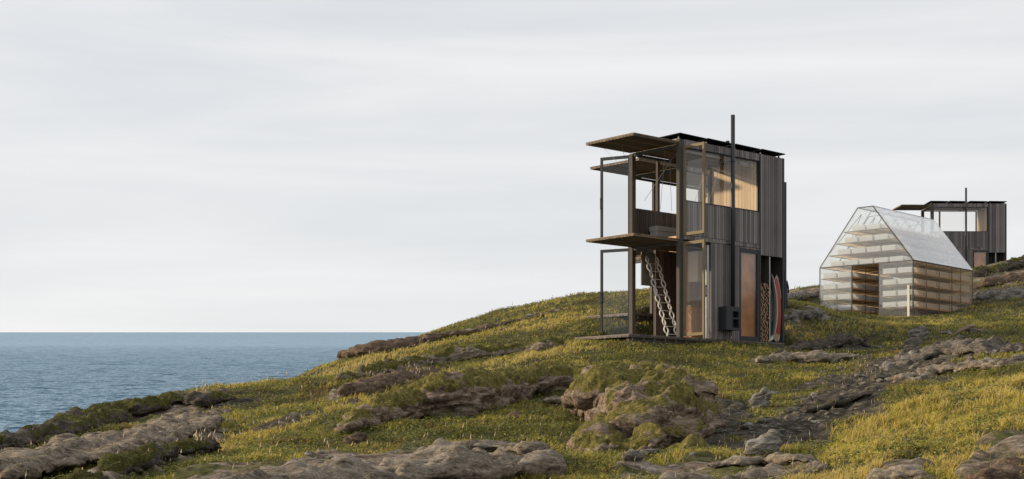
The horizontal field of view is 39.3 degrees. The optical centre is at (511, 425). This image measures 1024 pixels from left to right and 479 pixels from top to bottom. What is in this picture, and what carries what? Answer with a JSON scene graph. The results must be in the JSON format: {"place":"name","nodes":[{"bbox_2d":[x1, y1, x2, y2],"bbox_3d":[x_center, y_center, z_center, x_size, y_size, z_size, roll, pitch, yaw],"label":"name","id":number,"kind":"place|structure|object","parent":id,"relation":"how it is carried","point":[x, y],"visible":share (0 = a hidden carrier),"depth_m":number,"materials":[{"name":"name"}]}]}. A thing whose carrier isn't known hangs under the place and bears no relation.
{"place":"outdoors","nodes":[
{"label":"outdoors","id":0,"kind":"place"},
{"bbox_2d":[0,332,428,431],"bbox_3d":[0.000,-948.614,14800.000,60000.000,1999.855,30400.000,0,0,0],"label":"sea","id":1,"kind":"structure","parent":0,"point":[44,376],"depth_m":1141.46,"materials":[{"name":"blue liquid"}]},
{"bbox_2d":[0,0,1023,331],"label":"sky","id":2,"kind":"structure","parent":0,"point":[166,165],"materials":[{"name":"white"}]},
{"bbox_2d":[13,259,1023,478],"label":"ground","id":3,"kind":"structure","parent":0,"point":[1007,442],"depth_m":26.64,"materials":[{"name":"plant"}]},
{"bbox_2d":[0,410,224,478],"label":"rock ridge","id":4,"kind":"object","parent":3,"relation":"on","point":[71,450],"visible":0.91,"depth_m":18.45,"materials":[{"name":"stone"}]},
{"bbox_2d":[0,391,237,450],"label":"rock ridge","id":5,"kind":"object","parent":3,"relation":"on","point":[22,437],"visible":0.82,"depth_m":26.41,"materials":[{"name":"stone"}]},
{"bbox_2d":[61,435,221,478],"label":"rock ridge","id":6,"kind":"object","parent":3,"relation":"on","point":[169,451],"visible":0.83,"depth_m":17.01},
{"bbox_2d":[343,431,368,446],"bbox_3d":[-2.235,0.223,20.540,0.367,0.275,0.287,0,0,0],"label":"stone","id":7,"kind":"object","parent":3,"relation":"on","point":[358,437],"visible":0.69,"depth_m":20.44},
{"bbox_2d":[197,442,567,478],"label":"slab","id":8,"kind":"structure","parent":3,"relation":"on","point":[438,460],"depth_m":14.91,"materials":[{"name":"stone"}]},
{"bbox_2d":[337,366,441,399],"bbox_3d":[-2.485,-0.951,32.330,0.930,0.994,6.032,0,0,17],"label":"rock","id":9,"kind":"object","parent":3,"relation":"on","point":[379,382],"visible":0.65,"depth_m":30.84,"materials":[{"name":"stone"}]},
{"bbox_2d":[336,311,560,360],"bbox_3d":[-1.379,-2.967,46.638,8.915,2.029,2.237,0,0,-34],"label":"rock","id":10,"kind":"object","parent":3,"relation":"on","point":[374,347],"visible":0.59,"depth_m":44.64,"materials":[{"name":"stone"}]},
{"bbox_2d":[336,336,565,380],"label":"rock ridge","id":11,"kind":"object","parent":3,"relation":"on","point":[458,353],"visible":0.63,"depth_m":37.71,"materials":[{"name":"stone"}]},
{"bbox_2d":[333,364,574,434],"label":"rock ridge","id":12,"kind":"object","parent":3,"relation":"on","point":[447,396],"visible":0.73,"depth_m":24.34,"materials":[{"name":"stone"}]},
{"bbox_2d":[452,398,483,416],"bbox_3d":[-0.753,-0.287,24.437,0.547,0.407,0.372,0,0,0],"label":"stone","id":13,"kind":"object","parent":3,"relation":"on","point":[475,408],"visible":0.69,"depth_m":24.29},
{"bbox_2d":[428,438,550,454],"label":"slab","id":14,"kind":"structure","parent":3,"relation":"on","point":[522,447],"depth_m":17.03,"materials":[{"name":"stone"}]},
{"bbox_2d":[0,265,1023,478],"bbox_3d":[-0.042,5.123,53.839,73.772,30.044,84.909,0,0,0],"label":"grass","id":15,"kind":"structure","parent":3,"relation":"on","point":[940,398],"depth_m":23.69,"materials":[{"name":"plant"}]},
{"bbox_2d":[506,411,527,419],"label":"stone","id":16,"kind":"object","parent":3,"relation":"on","point":[515,414],"visible":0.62,"depth_m":23.52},
{"bbox_2d":[16,255,1023,478],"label":"moss","id":17,"kind":"object","parent":3,"relation":"on","point":[118,457],"visible":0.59,"depth_m":23.55,"materials":[{"name":"plant"}]},
{"bbox_2d":[542,396,561,404],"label":"stone","id":18,"kind":"object","parent":3,"relation":"on","point":[554,400],"visible":0.46,"depth_m":25.96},
{"bbox_2d":[622,448,644,461],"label":"stone","id":19,"kind":"object","parent":3,"relation":"on","point":[631,454],"visible":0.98,"depth_m":15.97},
{"bbox_2d":[560,361,726,455],"bbox_3d":[2.030,-0.207,20.841,2.632,1.677,6.599,0,0,0],"label":"boulder","id":20,"kind":"object","parent":3,"relation":"on","point":[645,423],"visible":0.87,"depth_m":20.23,"materials":[{"name":"stone"}]},
{"bbox_2d":[640,448,660,456],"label":"stone","id":21,"kind":"object","parent":3,"relation":"on","point":[652,451],"visible":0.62,"depth_m":16.97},
{"bbox_2d":[575,115,784,345],"bbox_3d":[5.086,-5.155,42.404,6.788,7.870,3.668,0,0,-41],"label":"cabin","id":22,"kind":"object","parent":3,"relation":"on","point":[732,229],"visible":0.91,"depth_m":42.34,"materials":[{"name":"grey wood"}]},
{"bbox_2d":[600,155,628,237],"bbox_3d":[3.046,-6.680,42.447,0.950,2.560,0.140,0,0,27],"label":"glass door","id":23,"kind":"structure","parent":22,"relation":"in","point":[602,159],"depth_m":42.64,"materials":[{"name":"black metal"}]},
{"bbox_2d":[600,248,628,333],"bbox_3d":[3.046,-3.880,42.447,0.950,2.680,0.140,0,0,27],"label":"glass door","id":24,"kind":"structure","parent":22,"relation":"in","point":[624,249],"depth_m":42.64,"materials":[{"name":"black metal"}]},
{"bbox_2d":[645,255,675,335],"bbox_3d":[4.410,-3.778,42.215,0.610,2.512,0.935,0,0,-41],"label":"ladder","id":25,"kind":"object","parent":22,"relation":"hanging from","point":[656,292],"visible":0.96,"depth_m":42.20,"materials":[{"name":"metal"}]},
{"bbox_2d":[649,226,675,236],"bbox_3d":[4.846,-5.660,42.939,1.780,0.440,0.350,0,0,-41],"label":"sofa","id":26,"kind":"object","parent":22,"relation":"on","point":[663,231],"visible":0.39,"depth_m":42.41,"materials":[{"name":"grey fabric"}]},
{"bbox_2d":[636,156,710,211],"bbox_3d":[4.871,-7.185,43.378,3.383,1.566,0.080,0,0,-41],"label":"far window","id":27,"kind":"structure","parent":22,"relation":"in","point":[657,163],"depth_m":42.93,"materials":[{"name":"brown metal"}]},
{"bbox_2d":[684,305,702,337],"bbox_3d":[5.411,-3.033,42.602,0.790,1.014,0.440,0,0,-41],"label":"kitchen counter","id":28,"kind":"object","parent":22,"relation":"on","point":[693,318],"visible":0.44,"depth_m":42.31,"materials":[{"name":"orange wood"}]},
{"bbox_2d":[683,241,705,337],"bbox_3d":[5.218,-3.890,41.202,0.960,2.720,0.060,0,0,-41],"label":"glass door","id":29,"kind":"structure","parent":22,"relation":"in","point":[699,244],"depth_m":41.26,"materials":[{"name":"black metal"}]},
{"bbox_2d":[688,251,701,282],"bbox_3d":[5.708,-4.720,42.892,0.900,0.900,0.392,0,0,-41],"label":"kitchen cabinet","id":30,"kind":"object","parent":22,"relation":"attached to","point":[694,266],"visible":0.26,"depth_m":42.55,"materials":[{"name":"wood"}]},
{"bbox_2d":[683,142,706,235],"bbox_3d":[5.174,-6.680,40.572,0.140,2.560,0.790,0,0,-41],"label":"glass door","id":31,"kind":"structure","parent":22,"relation":"in","point":[704,187],"depth_m":40.34,"materials":[{"name":"paint"}]},
{"bbox_2d":[683,239,706,335],"bbox_3d":[5.174,-3.880,40.572,0.140,2.680,0.790,0,0,-41],"label":"glass door","id":32,"kind":"structure","parent":22,"relation":"in","point":[704,287],"depth_m":40.33,"materials":[{"name":"paint"}]},
{"bbox_2d":[687,148,758,210],"bbox_3d":[6.113,-7.179,41.997,3.378,1.522,0.046,0,0,-41],"label":"window","id":33,"kind":"structure","parent":22,"relation":"in","point":[757,162],"depth_m":43.07,"materials":[{"name":"black metal"}]},
{"bbox_2d":[739,248,759,340],"bbox_3d":[7.057,-3.890,42.786,0.924,2.720,0.080,0,0,-41],"label":"side door","id":34,"kind":"structure","parent":22,"relation":"in","point":[757,252],"depth_m":43.00,"materials":[{"name":"wood"}]},
{"bbox_2d":[770,287,771,341],"bbox_3d":[7.957,-3.401,44.105,0.095,1.750,0.242,0,0,-31],"label":"surfboard","id":35,"kind":"object","parent":22,"relation":"on","point":[770,310],"visible":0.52,"depth_m":44.07,"materials":[{"name":"white paint"}]},
{"bbox_2d":[770,273,777,341],"bbox_3d":[7.912,-3.576,43.683,0.284,2.100,0.322,0,0,-20],"label":"surfboard","id":36,"kind":"object","parent":22,"relation":"on","point":[774,311],"visible":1,"depth_m":43.65,"materials":[{"name":"white paint"}]},
{"bbox_2d":[771,275,780,342],"bbox_3d":[8.084,-3.566,43.833,0.322,2.080,0.160,0,0,5],"label":"surfboard","id":37,"kind":"object","parent":22,"relation":"on","point":[778,327],"visible":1,"depth_m":43.82,"materials":[{"name":"red paint"}]},
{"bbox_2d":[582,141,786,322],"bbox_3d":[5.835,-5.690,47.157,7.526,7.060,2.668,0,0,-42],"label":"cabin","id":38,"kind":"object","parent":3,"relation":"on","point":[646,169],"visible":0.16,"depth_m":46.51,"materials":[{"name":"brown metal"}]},
{"bbox_2d":[636,178,701,210],"bbox_3d":[5.201,-7.315,48.020,3.383,1.566,0.090,0,0,-42],"label":"far window","id":39,"kind":"structure","parent":38,"relation":"in","point":[653,182],"depth_m":47.56,"materials":[{"name":"brown metal"}]},
{"bbox_2d":[658,463,825,478],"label":"slab","id":40,"kind":"structure","parent":3,"relation":"on","point":[773,470],"depth_m":14.66,"materials":[{"name":"stone"}]},
{"bbox_2d":[739,422,753,429],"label":"stone","id":41,"kind":"object","parent":3,"relation":"on","point":[746,426],"visible":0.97,"depth_m":21.01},
{"bbox_2d":[707,452,809,466],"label":"slab","id":42,"kind":"structure","parent":3,"relation":"on","point":[778,458],"depth_m":15.61,"materials":[{"name":"stone"}]},
{"bbox_2d":[749,387,772,408],"bbox_3d":[4.369,-0.461,25.275,0.407,0.446,0.304,0,0,-23],"label":"stone","id":43,"kind":"object","parent":3,"relation":"on","point":[763,395],"visible":0.88,"depth_m":25.18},
{"bbox_2d":[742,429,782,456],"bbox_3d":[2.946,0.251,16.866,0.475,0.423,0.356,0,0,0],"label":"stone","id":44,"kind":"object","parent":3,"relation":"on","point":[770,440],"visible":0.73,"depth_m":16.78,"materials":[{"name":"stone"}]},
{"bbox_2d":[758,418,772,422],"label":"stone","id":45,"kind":"object","parent":3,"relation":"on","point":[766,420],"visible":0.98,"depth_m":21.46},
{"bbox_2d":[781,407,798,414],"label":"loose stone","id":46,"kind":"object","parent":3,"relation":"on","point":[788,410],"visible":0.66,"depth_m":24.10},
{"bbox_2d":[784,309,829,321],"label":"rock ridge","id":47,"kind":"object","parent":3,"relation":"on","point":[821,315],"visible":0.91,"depth_m":47.34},
{"bbox_2d":[788,290,825,300],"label":"rock ridge","id":48,"kind":"object","parent":3,"relation":"on","point":[803,295],"visible":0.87,"depth_m":63.87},
{"bbox_2d":[755,350,861,365],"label":"slab","id":49,"kind":"structure","parent":3,"relation":"on","point":[815,356],"depth_m":36.69,"materials":[{"name":"stone"}]},
{"bbox_2d":[772,334,870,352],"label":"rock ridge","id":50,"kind":"object","parent":3,"relation":"on","point":[842,340],"visible":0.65,"depth_m":43.15,"materials":[{"name":"stone"}]},
{"bbox_2d":[799,384,881,412],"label":"rock ridge","id":51,"kind":"object","parent":3,"relation":"on","point":[861,391],"visible":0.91,"depth_m":24.63,"materials":[{"name":"stone"}]},
{"bbox_2d":[872,373,885,379],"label":"loose stone","id":52,"kind":"object","parent":3,"relation":"on","point":[879,375],"visible":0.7,"depth_m":30.39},
{"bbox_2d":[879,361,894,367],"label":"loose stone","id":53,"kind":"object","parent":3,"relation":"on","point":[888,364],"visible":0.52,"depth_m":33.35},
{"bbox_2d":[819,206,972,316],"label":"glasshouse","id":54,"kind":"structure","parent":3,"relation":"on","point":[876,269],"depth_m":62.68,"materials":[{"name":"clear glass"}]},
{"bbox_2d":[823,273,837,278],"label":"planter box","id":55,"kind":"object","parent":54,"relation":"on","point":[830,275],"visible":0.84,"depth_m":62.70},
{"bbox_2d":[823,294,837,299],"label":"planter box","id":56,"kind":"object","parent":54,"relation":"on","point":[830,297],"visible":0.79,"depth_m":62.70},
{"bbox_2d":[823,283,837,288],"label":"planter box","id":57,"kind":"object","parent":54,"relation":"on","point":[830,286],"visible":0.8,"depth_m":62.70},
{"bbox_2d":[830,261,844,266],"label":"planter box","id":58,"kind":"object","parent":54,"relation":"on","point":[838,263],"visible":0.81,"depth_m":62.46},
{"bbox_2d":[838,249,851,254],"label":"planter box","id":59,"kind":"object","parent":54,"relation":"on","point":[844,251],"visible":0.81,"depth_m":62.23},
{"bbox_2d":[838,293,862,299],"bbox_3d":[14.781,-5.598,62.646,0.600,0.220,1.101,0,0,43],"label":"planter box","id":60,"kind":"object","parent":54,"relation":"on","point":[848,296],"visible":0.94,"depth_m":62.30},
{"bbox_2d":[838,271,862,277],"bbox_3d":[14.781,-6.548,62.646,0.600,0.220,1.101,0,0,43],"label":"planter box","id":61,"kind":"object","parent":54,"relation":"on","point":[848,274],"visible":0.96,"depth_m":62.30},
{"bbox_2d":[838,282,862,288],"bbox_3d":[14.781,-6.078,62.646,0.600,0.220,1.101,0,0,43],"label":"planter box","id":62,"kind":"object","parent":54,"relation":"on","point":[848,285],"visible":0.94,"depth_m":62.30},
{"bbox_2d":[838,305,862,310],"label":"planter box","id":63,"kind":"object","parent":54,"relation":"on","point":[846,307],"visible":0.84,"depth_m":62.30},
{"bbox_2d":[845,237,859,242],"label":"planter box","id":64,"kind":"object","parent":54,"relation":"on","point":[852,239],"visible":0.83,"depth_m":61.97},
{"bbox_2d":[845,260,859,264],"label":"planter box","id":65,"kind":"object","parent":54,"relation":"on","point":[851,262],"visible":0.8,"depth_m":61.97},
{"bbox_2d":[852,247,866,252],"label":"planter box","id":66,"kind":"object","parent":54,"relation":"on","point":[859,250],"visible":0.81,"depth_m":61.74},
{"bbox_2d":[852,225,866,230],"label":"planter box","id":67,"kind":"object","parent":54,"relation":"on","point":[859,227],"visible":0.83,"depth_m":61.74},
{"bbox_2d":[860,235,874,240],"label":"planter box","id":68,"kind":"object","parent":54,"relation":"on","point":[867,238],"visible":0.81,"depth_m":61.48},
{"bbox_2d":[860,258,874,263],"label":"planter box","id":69,"kind":"object","parent":54,"relation":"on","point":[867,261],"visible":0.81,"depth_m":61.48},
{"bbox_2d":[863,284,875,290],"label":"planter box","id":70,"kind":"object","parent":54,"relation":"on","point":[869,287],"visible":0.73,"depth_m":63.27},
{"bbox_2d":[863,274,875,279],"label":"planter box","id":71,"kind":"object","parent":54,"relation":"on","point":[869,276],"visible":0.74,"depth_m":63.30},
{"bbox_2d":[863,306,875,311],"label":"planter box","id":72,"kind":"object","parent":54,"relation":"on","point":[871,309],"visible":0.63,"depth_m":63.33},
{"bbox_2d":[863,295,875,300],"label":"planter box","id":73,"kind":"object","parent":54,"relation":"on","point":[870,298],"visible":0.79,"depth_m":63.27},
{"bbox_2d":[867,246,881,251],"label":"planter box","id":74,"kind":"object","parent":54,"relation":"on","point":[874,248],"visible":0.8,"depth_m":61.26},
{"bbox_2d":[867,223,891,228],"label":"planter box","id":75,"kind":"object","parent":54,"relation":"on","point":[875,226],"visible":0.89,"depth_m":61.31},
{"bbox_2d":[875,257,889,262],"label":"planter box","id":76,"kind":"object","parent":54,"relation":"on","point":[883,259],"visible":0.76,"depth_m":61.01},
{"bbox_2d":[876,308,888,313],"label":"planter box","id":77,"kind":"object","parent":54,"relation":"on","point":[885,311],"visible":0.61,"depth_m":64.17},
{"bbox_2d":[876,297,888,301],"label":"planter box","id":78,"kind":"object","parent":54,"relation":"on","point":[883,299],"visible":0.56,"depth_m":64.13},
{"bbox_2d":[876,286,888,291],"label":"planter box","id":79,"kind":"object","parent":54,"relation":"on","point":[882,289],"visible":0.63,"depth_m":64.13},
{"bbox_2d":[875,234,899,239],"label":"planter box","id":80,"kind":"object","parent":54,"relation":"on","point":[882,236],"visible":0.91,"depth_m":61.07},
{"bbox_2d":[883,302,897,307],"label":"planter box","id":81,"kind":"object","parent":54,"relation":"on","point":[890,304],"visible":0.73,"depth_m":60.76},
{"bbox_2d":[883,290,897,295],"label":"planter box","id":82,"kind":"object","parent":54,"relation":"on","point":[891,293],"visible":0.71,"depth_m":60.76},
{"bbox_2d":[883,279,897,284],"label":"planter box","id":83,"kind":"object","parent":54,"relation":"on","point":[890,281],"visible":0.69,"depth_m":60.76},
{"bbox_2d":[883,268,897,273],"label":"planter box","id":84,"kind":"object","parent":54,"relation":"on","point":[890,270],"visible":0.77,"depth_m":60.76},
{"bbox_2d":[882,244,907,250],"bbox_3d":[16.333,-7.540,61.218,0.600,0.220,1.101,0,0,43],"label":"planter box","id":85,"kind":"object","parent":54,"relation":"on","point":[890,247],"visible":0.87,"depth_m":60.83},
{"bbox_2d":[890,256,914,261],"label":"planter box","id":86,"kind":"object","parent":54,"relation":"on","point":[897,258],"visible":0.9,"depth_m":60.60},
{"bbox_2d":[898,278,923,284],"bbox_3d":[16.882,-6.078,60.713,0.600,0.220,1.101,0,0,43],"label":"planter box","id":87,"kind":"object","parent":54,"relation":"on","point":[909,280],"visible":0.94,"depth_m":60.38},
{"bbox_2d":[898,267,923,273],"bbox_3d":[16.882,-6.548,60.713,0.600,0.220,1.101,0,0,43],"label":"planter box","id":88,"kind":"object","parent":54,"relation":"on","point":[909,269],"visible":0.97,"depth_m":60.41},
{"bbox_2d":[898,301,923,306],"bbox_3d":[16.882,-5.118,60.713,0.600,0.220,1.101,0,0,43],"label":"planter box","id":89,"kind":"object","parent":54,"relation":"on","point":[904,303],"visible":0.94,"depth_m":60.44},
{"bbox_2d":[898,289,923,295],"bbox_3d":[16.882,-5.598,60.713,0.600,0.220,1.101,0,0,43],"label":"planter box","id":90,"kind":"object","parent":54,"relation":"on","point":[916,292],"visible":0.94,"depth_m":60.44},
{"bbox_2d":[924,302,935,308],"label":"planter box","id":91,"kind":"object","parent":54,"relation":"on","point":[931,305],"visible":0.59,"depth_m":61.37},
{"bbox_2d":[924,291,935,297],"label":"planter box","id":92,"kind":"object","parent":54,"relation":"on","point":[931,294],"visible":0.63,"depth_m":61.37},
{"bbox_2d":[924,269,935,275],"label":"planter box","id":93,"kind":"object","parent":54,"relation":"on","point":[931,272],"visible":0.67,"depth_m":61.37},
{"bbox_2d":[924,280,935,285],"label":"planter box","id":94,"kind":"object","parent":54,"relation":"on","point":[931,283],"visible":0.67,"depth_m":61.37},
{"bbox_2d":[936,304,948,310],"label":"planter box","id":95,"kind":"object","parent":54,"relation":"on","point":[944,307],"visible":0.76,"depth_m":62.20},
{"bbox_2d":[936,293,948,299],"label":"planter box","id":96,"kind":"object","parent":54,"relation":"on","point":[944,296],"visible":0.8,"depth_m":62.20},
{"bbox_2d":[936,282,948,288],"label":"planter box","id":97,"kind":"object","parent":54,"relation":"on","point":[944,285],"visible":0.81,"depth_m":62.24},
{"bbox_2d":[936,271,948,277],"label":"planter box","id":98,"kind":"object","parent":54,"relation":"on","point":[943,274],"visible":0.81,"depth_m":62.24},
{"bbox_2d":[958,296,969,302],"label":"planter box","id":99,"kind":"object","parent":54,"relation":"on","point":[965,299],"visible":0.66,"depth_m":63.78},
{"bbox_2d":[958,285,969,291],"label":"planter box","id":100,"kind":"object","parent":54,"relation":"on","point":[964,288],"visible":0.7,"depth_m":63.78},
{"bbox_2d":[958,275,969,280],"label":"planter box","id":101,"kind":"object","parent":54,"relation":"on","point":[965,278],"visible":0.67,"depth_m":63.78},
{"bbox_2d":[866,465,937,478],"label":"slab","id":102,"kind":"structure","parent":3,"relation":"on","point":[905,472],"depth_m":13.09,"materials":[{"name":"stone"}]},
{"bbox_2d":[902,345,918,352],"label":"loose stone","id":103,"kind":"object","parent":3,"relation":"on","point":[907,348],"visible":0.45,"depth_m":39.98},
{"bbox_2d":[902,337,922,345],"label":"loose stone","id":104,"kind":"object","parent":3,"relation":"on","point":[915,340],"visible":0.59,"depth_m":44.38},
{"bbox_2d":[907,325,928,339],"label":"stone","id":105,"kind":"object","parent":3,"relation":"on","point":[921,331],"visible":0.71,"depth_m":45.22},
{"bbox_2d":[938,355,954,360],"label":"loose stone","id":106,"kind":"object","parent":3,"relation":"on","point":[945,357],"visible":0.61,"depth_m":32.20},
{"bbox_2d":[893,188,1006,268],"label":"cabin","id":107,"kind":"object","parent":3,"relation":"on","point":[984,243],"visible":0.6,"depth_m":88.84,"materials":[{"name":"grey wood"}]},
{"bbox_2d":[924,211,976,230],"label":"far window","id":108,"kind":"structure","parent":107,"relation":"in","point":[924,211],"depth_m":90.70,"materials":[{"name":"brown metal"}]},
{"bbox_2d":[933,207,987,230],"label":"window","id":109,"kind":"structure","parent":107,"relation":"in","point":[933,207],"depth_m":88.86,"materials":[{"name":"black metal"}]},
{"bbox_2d":[973,250,987,266],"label":"side door","id":110,"kind":"structure","parent":107,"relation":"in","point":[986,251],"depth_m":88.83,"materials":[{"name":"black metal"}]},
{"bbox_2d":[890,357,1021,382],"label":"rock ridge","id":111,"kind":"object","parent":3,"relation":"on","point":[949,367],"visible":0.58,"depth_m":28.83,"materials":[{"name":"stone"}]},
{"bbox_2d":[890,335,1023,366],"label":"rock ridge","id":112,"kind":"object","parent":3,"relation":"on","point":[953,346],"visible":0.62,"depth_m":33.02,"materials":[{"name":"stone"}]},
{"bbox_2d":[952,324,985,334],"bbox_3d":[14.707,-3.033,45.850,1.390,0.388,0.319,0,0,-10],"label":"rock","id":113,"kind":"object","parent":3,"relation":"on","point":[968,327],"visible":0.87,"depth_m":45.77,"materials":[{"name":"grey stone"}]},
{"bbox_2d":[966,265,987,276],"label":"boulder","id":114,"kind":"object","parent":3,"relation":"on","point":[980,271],"visible":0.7,"depth_m":75.02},
{"bbox_2d":[963,456,1023,478],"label":"slab","id":115,"kind":"structure","parent":3,"relation":"on","point":[1005,468],"depth_m":12.21,"materials":[{"name":"stone"}]},
{"bbox_2d":[965,272,1023,289],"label":"rock ridge","id":116,"kind":"object","parent":3,"relation":"on","point":[994,281],"visible":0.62,"depth_m":70.50,"materials":[{"name":"stone"}]},
{"bbox_2d":[966,287,1023,300],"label":"rock ridge","id":117,"kind":"object","parent":3,"relation":"on","point":[1015,292],"visible":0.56,"depth_m":64.78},
{"bbox_2d":[987,255,1023,273],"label":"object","id":118,"kind":"object","parent":3,"relation":"on","point":[1015,263],"visible":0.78,"depth_m":77.77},
{"bbox_2d":[1012,354,1023,360],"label":"loose stone","id":119,"kind":"object","parent":3,"relation":"on","point":[1018,357],"visible":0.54,"depth_m":27.58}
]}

